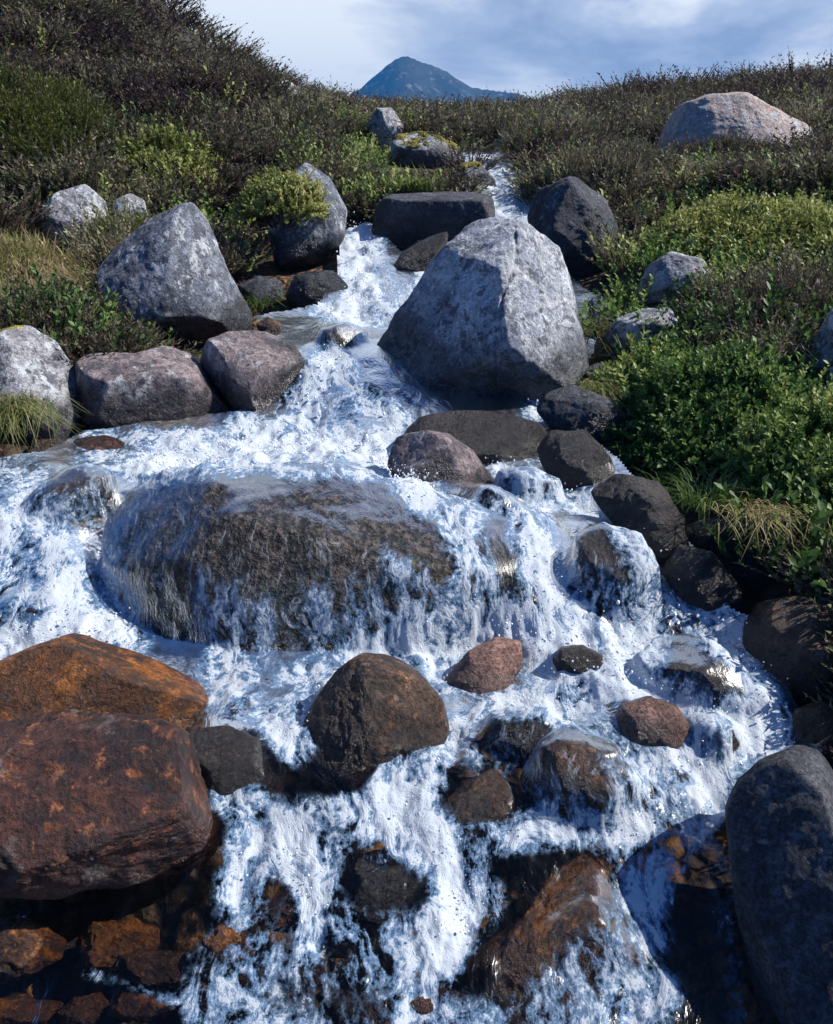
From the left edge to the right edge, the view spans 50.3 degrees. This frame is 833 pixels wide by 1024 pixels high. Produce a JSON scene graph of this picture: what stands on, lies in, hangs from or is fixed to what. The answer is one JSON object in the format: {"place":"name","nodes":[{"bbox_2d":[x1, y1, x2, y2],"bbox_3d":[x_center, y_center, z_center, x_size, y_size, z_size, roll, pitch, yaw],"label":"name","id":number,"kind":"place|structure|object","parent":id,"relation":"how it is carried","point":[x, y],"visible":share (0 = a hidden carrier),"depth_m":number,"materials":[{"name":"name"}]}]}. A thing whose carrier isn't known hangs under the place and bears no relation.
{"place":"outdoors","nodes":[
{"label":"outdoors","id":0,"kind":"place"},
{"bbox_2d":[0,150,822,1023],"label":"water","id":1,"kind":"structure","parent":0,"point":[568,516],"depth_m":2.73,"materials":[{"name":"white liquid"}]},
{"bbox_2d":[26,438,56,452],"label":"boulder","id":2,"kind":"object","parent":1,"relation":"in","point":[43,444],"visible":0.34,"depth_m":3.70,"materials":[{"name":"brown stone"}]},
{"bbox_2d":[57,992,109,1023],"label":"stone","id":3,"kind":"object","parent":1,"relation":"in","point":[94,1007],"visible":1,"depth_m":1.95,"materials":[{"name":"brown stone"}]},
{"bbox_2d":[73,435,124,449],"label":"boulder","id":4,"kind":"object","parent":1,"relation":"in","point":[103,442],"visible":0.41,"depth_m":3.70,"materials":[{"name":"red stone"}]},
{"bbox_2d":[106,993,181,1022],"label":"stone","id":5,"kind":"object","parent":1,"relation":"in","point":[141,1007],"visible":0.96,"depth_m":1.94,"materials":[{"name":"brown stone"}]},
{"bbox_2d":[177,980,266,1019],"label":"stone","id":6,"kind":"object","parent":1,"relation":"in","point":[203,1003],"visible":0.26,"depth_m":1.97,"materials":[{"name":"grey stone"}]},
{"bbox_2d":[201,923,253,970],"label":"stone","id":7,"kind":"object","parent":1,"relation":"in","point":[217,940],"visible":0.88,"depth_m":2.01,"materials":[{"name":"brown stone"}]},
{"bbox_2d":[256,316,281,333],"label":"boulder","id":8,"kind":"object","parent":1,"relation":"in","point":[268,324],"visible":0.69,"depth_m":4.62,"materials":[{"name":"brown stone"}]},
{"bbox_2d":[255,898,313,932],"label":"stone","id":9,"kind":"object","parent":1,"relation":"in","point":[276,915],"visible":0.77,"depth_m":2.08,"materials":[{"name":"brown stone"}]},
{"bbox_2d":[271,949,327,993],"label":"stone","id":10,"kind":"object","parent":1,"relation":"in","point":[305,983],"visible":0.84,"depth_m":1.97,"materials":[{"name":"stone"}]},
{"bbox_2d":[315,987,393,1023],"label":"stone","id":11,"kind":"object","parent":1,"relation":"in","point":[347,1006],"visible":0.97,"depth_m":1.94,"materials":[{"name":"stone"}]},
{"bbox_2d":[0,197,787,1021],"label":"spray","id":12,"kind":"object","parent":1,"relation":"on","point":[410,497],"visible":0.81,"depth_m":3.12,"materials":[{"name":"white liquid"}]},
{"bbox_2d":[391,986,465,1023],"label":"stone","id":13,"kind":"object","parent":1,"relation":"in","point":[422,1005],"visible":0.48,"depth_m":1.94,"materials":[{"name":"brown stone"}]},
{"bbox_2d":[404,410,547,464],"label":"boulder","id":14,"kind":"object","parent":1,"relation":"in","point":[490,436],"visible":0.56,"depth_m":3.63,"materials":[{"name":"stone"}]},
{"bbox_2d":[443,637,522,712],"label":"boulder","id":15,"kind":"object","parent":1,"relation":"in","point":[493,664],"visible":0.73,"depth_m":2.60,"materials":[{"name":"brown stone"}]},
{"bbox_2d":[495,468,555,518],"bbox_3d":[0.417,-0.070,3.330,0.244,0.202,0.176,0,19,0],"label":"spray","id":16,"kind":"object","parent":1,"relation":"in","point":[499,497],"visible":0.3,"depth_m":3.28,"materials":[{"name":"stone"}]},
{"bbox_2d":[537,430,615,488],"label":"boulder","id":17,"kind":"object","parent":1,"relation":"in","point":[573,459],"visible":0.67,"depth_m":3.39,"materials":[{"name":"stone"}]},
{"bbox_2d":[552,644,603,690],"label":"boulder","id":18,"kind":"object","parent":1,"relation":"in","point":[564,656],"visible":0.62,"depth_m":2.61,"materials":[{"name":"stone"}]},
{"bbox_2d":[572,525,648,607],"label":"boulder","id":19,"kind":"object","parent":1,"relation":"in","point":[597,550],"visible":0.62,"depth_m":2.83,"materials":[{"name":"stone"}]},
{"bbox_2d":[591,474,688,574],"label":"boulder","id":20,"kind":"object","parent":1,"relation":"in","point":[656,519],"visible":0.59,"depth_m":2.98,"materials":[{"name":"stone"}]},
{"bbox_2d":[612,696,689,758],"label":"boulder","id":21,"kind":"object","parent":1,"relation":"in","point":[644,721],"visible":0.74,"depth_m":2.38,"materials":[{"name":"brown stone"}]},
{"bbox_2d":[653,637,749,710],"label":"boulder","id":22,"kind":"object","parent":1,"relation":"in","point":[701,669],"visible":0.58,"depth_m":2.51,"materials":[{"name":"stone"}]},
{"bbox_2d":[689,720,738,762],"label":"boulder","id":23,"kind":"object","parent":1,"relation":"in","point":[735,743],"visible":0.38,"depth_m":2.36,"materials":[{"name":"stone"}]},
{"bbox_2d":[0,0,829,1023],"bbox_3d":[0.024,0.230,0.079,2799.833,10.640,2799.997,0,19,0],"label":"ground","id":24,"kind":"structure","parent":0,"point":[702,958],"depth_m":2.24,"materials":[{"name":"brown soil"}]},
{"bbox_2d":[0,231,59,261],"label":"grass tussock","id":25,"kind":"object","parent":24,"relation":"on","point":[16,246],"depth_m":4.91,"materials":[{"name":"plant"}]},
{"bbox_2d":[0,992,62,1023],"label":"stone","id":26,"kind":"object","parent":24,"relation":"on","point":[17,1008],"visible":0.97,"depth_m":1.95,"materials":[{"name":"brown stone"}]},
{"bbox_2d":[0,916,66,986],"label":"stone","id":27,"kind":"object","parent":24,"relation":"on","point":[28,949],"visible":1,"depth_m":2.00,"materials":[{"name":"brown stone"}]},
{"bbox_2d":[0,325,79,443],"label":"boulder","id":28,"kind":"object","parent":24,"relation":"on","point":[33,359],"visible":0.69,"depth_m":3.77,"materials":[{"name":"stone"}]},
{"bbox_2d":[0,386,88,455],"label":"grass tussock","id":29,"kind":"object","parent":24,"relation":"on","point":[15,408],"depth_m":3.37,"materials":[{"name":"green plant"}]},
{"bbox_2d":[0,246,105,338],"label":"grass tussock","id":30,"kind":"object","parent":24,"relation":"on","point":[29,261],"depth_m":4.69,"materials":[{"name":"plant"}]},
{"bbox_2d":[18,465,109,557],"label":"boulder","id":31,"kind":"object","parent":24,"relation":"on","point":[68,483],"visible":0.61,"depth_m":3.15,"materials":[{"name":"stone"}]},
{"bbox_2d":[0,52,133,184],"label":"bush","id":32,"kind":"object","parent":24,"relation":"on","point":[47,124],"visible":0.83,"depth_m":6.27,"materials":[{"name":"green plant"}]},
{"bbox_2d":[37,184,108,253],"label":"boulder","id":33,"kind":"object","parent":24,"relation":"on","point":[68,200],"visible":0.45,"depth_m":5.49,"materials":[{"name":"stone"}]},
{"bbox_2d":[80,268,96,280],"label":"stone","id":34,"kind":"object","parent":24,"relation":"on","point":[88,271],"visible":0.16,"depth_m":5.00,"materials":[{"name":"stone"}]},
{"bbox_2d":[0,633,208,728],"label":"boulder","id":35,"kind":"object","parent":24,"relation":"on","point":[76,671],"visible":0.6,"depth_m":2.33,"materials":[{"name":"orange stone"}]},
{"bbox_2d":[0,709,220,899],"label":"boulder","id":36,"kind":"object","parent":24,"relation":"on","point":[91,800],"visible":1,"depth_m":2.02,"materials":[{"name":"red stone"}]},
{"bbox_2d":[66,192,158,251],"bbox_3d":[-1.764,-1.727,5.526,0.801,0.520,0.717,0,19,0],"label":"bush","id":37,"kind":"object","parent":24,"relation":"on","point":[105,222],"visible":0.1,"depth_m":5.40,"materials":[{"name":"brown plant"}]},
{"bbox_2d":[75,916,159,973],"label":"stone","id":38,"kind":"object","parent":24,"relation":"on","point":[102,947],"visible":0.82,"depth_m":2.04,"materials":[{"name":"brown stone"}]},
{"bbox_2d":[75,345,233,433],"bbox_3d":[-1.179,-0.519,4.075,0.722,0.467,0.425,-6,20,-17],"label":"boulder","id":39,"kind":"object","parent":24,"relation":"on","point":[159,383],"visible":0.64,"depth_m":3.88,"materials":[{"name":"stone"}]},
{"bbox_2d":[118,948,212,988],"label":"stone","id":40,"kind":"object","parent":24,"relation":"on","point":[149,968],"visible":0.92,"depth_m":2.02,"materials":[{"name":"brown stone"}]},
{"bbox_2d":[104,120,231,205],"bbox_3d":[-1.770,-2.469,6.425,1.002,0.694,0.979,-12,22,-31],"label":"bilberry bush","id":41,"kind":"object","parent":24,"relation":"on","point":[183,161],"visible":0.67,"depth_m":6.32,"materials":[{"name":"green plant"}]},
{"bbox_2d":[96,202,252,347],"bbox_3d":[-1.304,-1.233,4.815,0.811,0.851,0.588,-7,20,-19],"label":"boulder","id":42,"kind":"object","parent":24,"relation":"on","point":[169,268],"visible":0.75,"depth_m":4.63,"materials":[{"name":"grey stone"}]},
{"bbox_2d":[189,725,287,816],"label":"boulder","id":43,"kind":"object","parent":24,"relation":"on","point":[230,759],"visible":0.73,"depth_m":2.29,"materials":[{"name":"stone"}]},
{"bbox_2d":[200,330,305,415],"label":"boulder","id":44,"kind":"object","parent":24,"relation":"on","point":[253,370],"visible":0.76,"depth_m":4.02,"materials":[{"name":"stone"}]},
{"bbox_2d":[238,275,282,304],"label":"boulder","id":45,"kind":"object","parent":24,"relation":"on","point":[259,287],"visible":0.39,"depth_m":5.38,"materials":[{"name":"grey stone"}]},
{"bbox_2d":[243,288,285,313],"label":"grass tussock","id":46,"kind":"object","parent":24,"relation":"on","point":[264,305],"depth_m":5.32,"materials":[{"name":"green plant"}]},
{"bbox_2d":[268,162,346,270],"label":"boulder","id":47,"kind":"object","parent":24,"relation":"on","point":[313,242],"visible":0.73,"depth_m":5.75,"materials":[{"name":"grey stone"}]},
{"bbox_2d":[226,164,335,227],"bbox_3d":[-0.854,-2.013,5.657,0.693,0.388,0.591,0,19,0],"label":"bilberry bush","id":48,"kind":"object","parent":47,"relation":"on","point":[269,196],"visible":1,"depth_m":5.54,"materials":[{"name":"green plant"}]},
{"bbox_2d":[285,270,347,308],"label":"boulder","id":49,"kind":"object","parent":24,"relation":"on","point":[306,289],"visible":0.69,"depth_m":5.21,"materials":[{"name":"grey stone"}]},
{"bbox_2d":[107,466,542,701],"bbox_3d":[-0.293,0.242,3.101,1.527,0.801,0.830,0,19,0],"label":"boulder","id":50,"kind":"object","parent":24,"relation":"on","point":[282,544],"visible":0.56,"depth_m":2.82,"materials":[{"name":"stone"}]},
{"bbox_2d":[317,324,363,368],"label":"boulder","id":51,"kind":"object","parent":24,"relation":"on","point":[341,336],"visible":0.46,"depth_m":4.30,"materials":[{"name":"stone"}]},
{"bbox_2d":[298,653,449,796],"bbox_3d":[-0.131,0.584,2.457,0.420,0.374,0.319,-9,21,-24],"label":"boulder","id":52,"kind":"object","parent":24,"relation":"on","point":[367,715],"visible":0.88,"depth_m":2.35,"materials":[{"name":"brown stone"}]},
{"bbox_2d":[368,108,403,148],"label":"boulder","id":53,"kind":"object","parent":24,"relation":"on","point":[387,123],"visible":0.77,"depth_m":8.91,"materials":[{"name":"stone"}]},
{"bbox_2d":[342,847,434,930],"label":"boulder","id":54,"kind":"object","parent":24,"relation":"on","point":[377,890],"visible":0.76,"depth_m":2.13,"materials":[{"name":"stone"}]},
{"bbox_2d":[0,10,830,594],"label":"grass","id":55,"kind":"structure","parent":24,"relation":"on","point":[44,250],"depth_m":4.93,"materials":[{"name":"green plant"}]},
{"bbox_2d":[0,0,832,763],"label":"heather","id":56,"kind":"object","parent":24,"relation":"on","point":[152,74],"visible":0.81,"depth_m":7.13,"materials":[{"name":"green plant"}]},
{"bbox_2d":[113,193,147,221],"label":"boulder","id":57,"kind":"object","parent":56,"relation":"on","point":[131,198],"visible":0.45,"depth_m":5.68,"materials":[{"name":"stone"}]},
{"bbox_2d":[277,80,299,95],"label":"boulder","id":58,"kind":"object","parent":56,"relation":"on","point":[292,84],"visible":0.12,"depth_m":11.10,"materials":[{"name":"stone"}]},
{"bbox_2d":[776,341,822,363],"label":"dead stem","id":59,"kind":"object","parent":56,"relation":"on","point":[796,346],"visible":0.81,"depth_m":3.68,"materials":[{"name":"brown plant"}]},
{"bbox_2d":[0,0,832,592],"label":"ground cover","id":60,"kind":"object","parent":24,"relation":"on","point":[654,252],"visible":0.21,"depth_m":4.34,"materials":[{"name":"green plant"}]},
{"bbox_2d":[379,173,461,189],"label":"grass tussock","id":61,"kind":"object","parent":24,"relation":"on","point":[419,185],"depth_m":6.40,"materials":[{"name":"green plant"}]},
{"bbox_2d":[393,232,447,271],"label":"boulder","id":62,"kind":"object","parent":24,"relation":"on","point":[419,256],"visible":0.48,"depth_m":5.48,"materials":[{"name":"stone"}]},
{"bbox_2d":[386,131,463,168],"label":"boulder","id":63,"kind":"object","parent":24,"relation":"on","point":[416,148],"visible":0.65,"depth_m":8.23,"materials":[{"name":"stone"}]},
{"bbox_2d":[371,191,494,250],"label":"boulder","id":64,"kind":"object","parent":24,"relation":"on","point":[403,221],"visible":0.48,"depth_m":6.00,"materials":[{"name":"grey stone"}]},
{"bbox_2d":[387,430,495,508],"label":"boulder","id":65,"kind":"object","parent":24,"relation":"on","point":[443,455],"visible":0.58,"depth_m":3.29,"materials":[{"name":"stone"}]},
{"bbox_2d":[453,161,495,191],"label":"boulder","id":66,"kind":"object","parent":24,"relation":"on","point":[477,167],"visible":0.26,"depth_m":7.00,"materials":[{"name":"grey stone"}]},
{"bbox_2d":[363,216,588,415],"bbox_3d":[0.293,-0.888,4.300,1.086,1.038,0.754,8,21,22],"label":"boulder","id":67,"kind":"object","parent":24,"relation":"on","point":[488,307],"visible":0.73,"depth_m":4.03,"materials":[{"name":"stone"}]},
{"bbox_2d":[437,768,515,850],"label":"boulder","id":68,"kind":"object","parent":24,"relation":"on","point":[484,798],"visible":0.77,"depth_m":2.23,"materials":[{"name":"brown stone"}]},
{"bbox_2d":[494,130,511,151],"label":"boulder","id":69,"kind":"object","parent":24,"relation":"on","point":[499,138],"visible":0.2,"depth_m":8.44,"materials":[{"name":"grey stone"}]},
{"bbox_2d":[485,139,568,164],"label":"grass tussock","id":70,"kind":"object","parent":24,"relation":"on","point":[513,152],"depth_m":7.77,"materials":[{"name":"green plant"}]},
{"bbox_2d":[483,711,572,767],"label":"boulder","id":71,"kind":"object","parent":24,"relation":"on","point":[513,742],"visible":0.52,"depth_m":2.34,"materials":[{"name":"stone"}]},
{"bbox_2d":[464,847,651,1023],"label":"boulder","id":72,"kind":"object","parent":24,"relation":"on","point":[573,902],"visible":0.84,"depth_m":2.03,"materials":[{"name":"orange stone"}]},
{"bbox_2d":[527,176,622,277],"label":"boulder","id":73,"kind":"object","parent":24,"relation":"on","point":[558,208],"visible":0.55,"depth_m":5.64,"materials":[{"name":"grey stone"}]},
{"bbox_2d":[520,729,635,833],"bbox_3d":[0.423,0.702,2.304,0.303,0.264,0.243,0,19,0],"label":"boulder","id":74,"kind":"object","parent":24,"relation":"on","point":[573,763],"visible":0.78,"depth_m":2.23,"materials":[{"name":"brown stone"}]},
{"bbox_2d":[536,384,634,454],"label":"boulder","id":75,"kind":"object","parent":24,"relation":"on","point":[568,407],"visible":0.6,"depth_m":3.73,"materials":[{"name":"grey stone"}]},
{"bbox_2d":[556,377,634,409],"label":"grass tussock","id":76,"kind":"object","parent":75,"relation":"on","point":[598,388],"depth_m":3.82,"materials":[{"name":"green plant"}]},
{"bbox_2d":[576,363,616,385],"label":"boulder","id":77,"kind":"object","parent":24,"relation":"on","point":[591,367],"visible":0.08,"depth_m":4.21,"materials":[{"name":"grey stone"}]},
{"bbox_2d":[588,294,607,316],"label":"boulder","id":78,"kind":"object","parent":24,"relation":"on","point":[592,300],"visible":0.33,"depth_m":5.05,"materials":[{"name":"grey stone"}]},
{"bbox_2d":[581,315,620,350],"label":"grass tussock","id":79,"kind":"object","parent":24,"relation":"on","point":[596,327],"depth_m":4.43,"materials":[{"name":"green plant"}]},
{"bbox_2d":[525,131,694,208],"bbox_3d":[1.439,-2.455,6.564,1.286,0.728,1.273,-7,20,-20],"label":"heather bush","id":80,"kind":"object","parent":24,"relation":"on","point":[623,165],"visible":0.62,"depth_m":6.33,"materials":[{"name":"green plant"}]},
{"bbox_2d":[606,350,617,359],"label":"stone","id":81,"kind":"object","parent":24,"relation":"on","point":[613,354],"visible":0.86,"depth_m":4.41,"materials":[{"name":"grey stone"}]},
{"bbox_2d":[578,324,694,415],"bbox_3d":[1.032,-0.593,3.957,0.597,0.458,0.619,0,19,0],"label":"bilberry bush","id":82,"kind":"object","parent":24,"relation":"on","point":[624,372],"visible":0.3,"depth_m":3.92,"materials":[{"name":"green plant"}]},
{"bbox_2d":[604,307,677,352],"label":"boulder","id":83,"kind":"object","parent":24,"relation":"on","point":[631,323],"visible":0.59,"depth_m":4.30,"materials":[{"name":"stone"}]},
{"bbox_2d":[636,251,711,303],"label":"boulder","id":84,"kind":"object","parent":24,"relation":"on","point":[664,270],"visible":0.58,"depth_m":4.80,"materials":[{"name":"stone"}]},
{"bbox_2d":[661,544,744,621],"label":"boulder","id":85,"kind":"object","parent":24,"relation":"on","point":[707,582],"visible":0.83,"depth_m":2.85,"materials":[{"name":"stone"}]},
{"bbox_2d":[600,332,819,484],"bbox_3d":[1.189,-0.454,3.670,0.862,0.536,0.911,-7,20,-18],"label":"bilberry bush","id":86,"kind":"object","parent":24,"relation":"on","point":[661,426],"visible":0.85,"depth_m":3.53,"materials":[{"name":"green plant"}]},
{"bbox_2d":[632,460,788,523],"bbox_3d":[1.026,-0.096,3.083,0.656,0.153,0.667,0,19,0],"label":"grass tussock","id":87,"kind":"object","parent":24,"relation":"on","point":[705,491],"depth_m":3.10,"materials":[{"name":"green plant"}]},
{"bbox_2d":[664,120,790,160],"bbox_3d":[2.672,-3.099,7.710,1.260,0.568,1.171,-15,24,-36],"label":"heather bush","id":88,"kind":"object","parent":24,"relation":"on","point":[733,141],"visible":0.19,"depth_m":7.52,"materials":[{"name":"green plant"}]},
{"bbox_2d":[721,471,742,490],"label":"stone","id":89,"kind":"object","parent":24,"relation":"on","point":[737,474],"visible":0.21,"depth_m":3.30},
{"bbox_2d":[638,180,832,270],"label":"bilberry bush","id":90,"kind":"object","parent":24,"relation":"on","point":[734,207],"visible":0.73,"depth_m":5.13,"materials":[{"name":"green plant"}]},
{"bbox_2d":[657,92,819,153],"bbox_3d":[3.086,-3.628,8.482,1.554,0.719,0.696,6,20,18],"label":"boulder","id":91,"kind":"object","parent":24,"relation":"on","point":[704,116],"visible":0.55,"depth_m":8.28,"materials":[{"name":"grey stone"}]},
{"bbox_2d":[686,507,806,598],"bbox_3d":[1.136,0.151,3.082,0.463,0.361,0.320,11,22,28],"label":"boulder","id":92,"kind":"object","parent":24,"relation":"on","point":[751,582],"visible":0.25,"depth_m":2.96,"materials":[{"name":"grey stone"}]},
{"bbox_2d":[696,491,832,556],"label":"grass tussock","id":93,"kind":"object","parent":92,"relation":"on","point":[761,516],"depth_m":2.81,"materials":[{"name":"green plant"}]},
{"bbox_2d":[688,261,832,343],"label":"heather bush","id":94,"kind":"object","parent":24,"relation":"on","point":[757,294],"visible":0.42,"depth_m":4.11,"materials":[{"name":"green plant"}]},
{"bbox_2d":[709,382,832,528],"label":"bilberry bush","id":95,"kind":"object","parent":24,"relation":"on","point":[774,425],"visible":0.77,"depth_m":3.12,"materials":[{"name":"green plant"}]},
{"bbox_2d":[725,745,832,1023],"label":"boulder","id":96,"kind":"object","parent":24,"relation":"on","point":[779,815],"visible":1,"depth_m":1.93,"materials":[{"name":"grey stone"}]},
{"bbox_2d":[741,595,832,713],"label":"boulder","id":97,"kind":"object","parent":24,"relation":"on","point":[778,633],"visible":0.65,"depth_m":2.56,"materials":[{"name":"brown stone"}]},
{"bbox_2d":[743,200,832,275],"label":"bilberry bush","id":98,"kind":"object","parent":24,"relation":"on","point":[810,231],"visible":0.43,"depth_m":4.76,"materials":[{"name":"green plant"}]},
{"bbox_2d":[788,560,819,585],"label":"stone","id":99,"kind":"object","parent":24,"relation":"on","point":[801,577],"depth_m":2.86,"materials":[{"name":"stone"}]},
{"bbox_2d":[784,699,832,769],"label":"boulder","id":100,"kind":"object","parent":24,"relation":"on","point":[812,722],"visible":0.53,"depth_m":2.40,"materials":[{"name":"grey stone"}]},
{"bbox_2d":[810,309,832,390],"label":"boulder","id":101,"kind":"object","parent":24,"relation":"on","point":[823,340],"visible":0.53,"depth_m":3.60,"materials":[{"name":"grey stone"}]},
{"bbox_2d":[351,56,526,106],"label":"mountain","id":102,"kind":"structure","parent":0,"point":[401,74],"depth_m":885.37,"materials":[{"name":"blue stone"}]},
{"bbox_2d":[166,0,832,98],"label":"sky","id":103,"kind":"structure","parent":0,"point":[498,45],"materials":[{"name":"blue"}]},
{"bbox_2d":[602,274,612,279],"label":"stone","id":104,"kind":"object","parent":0,"point":[604,277],"visible":0.66,"depth_m":5.53,"materials":[{"name":"grey stone"}]}
]}

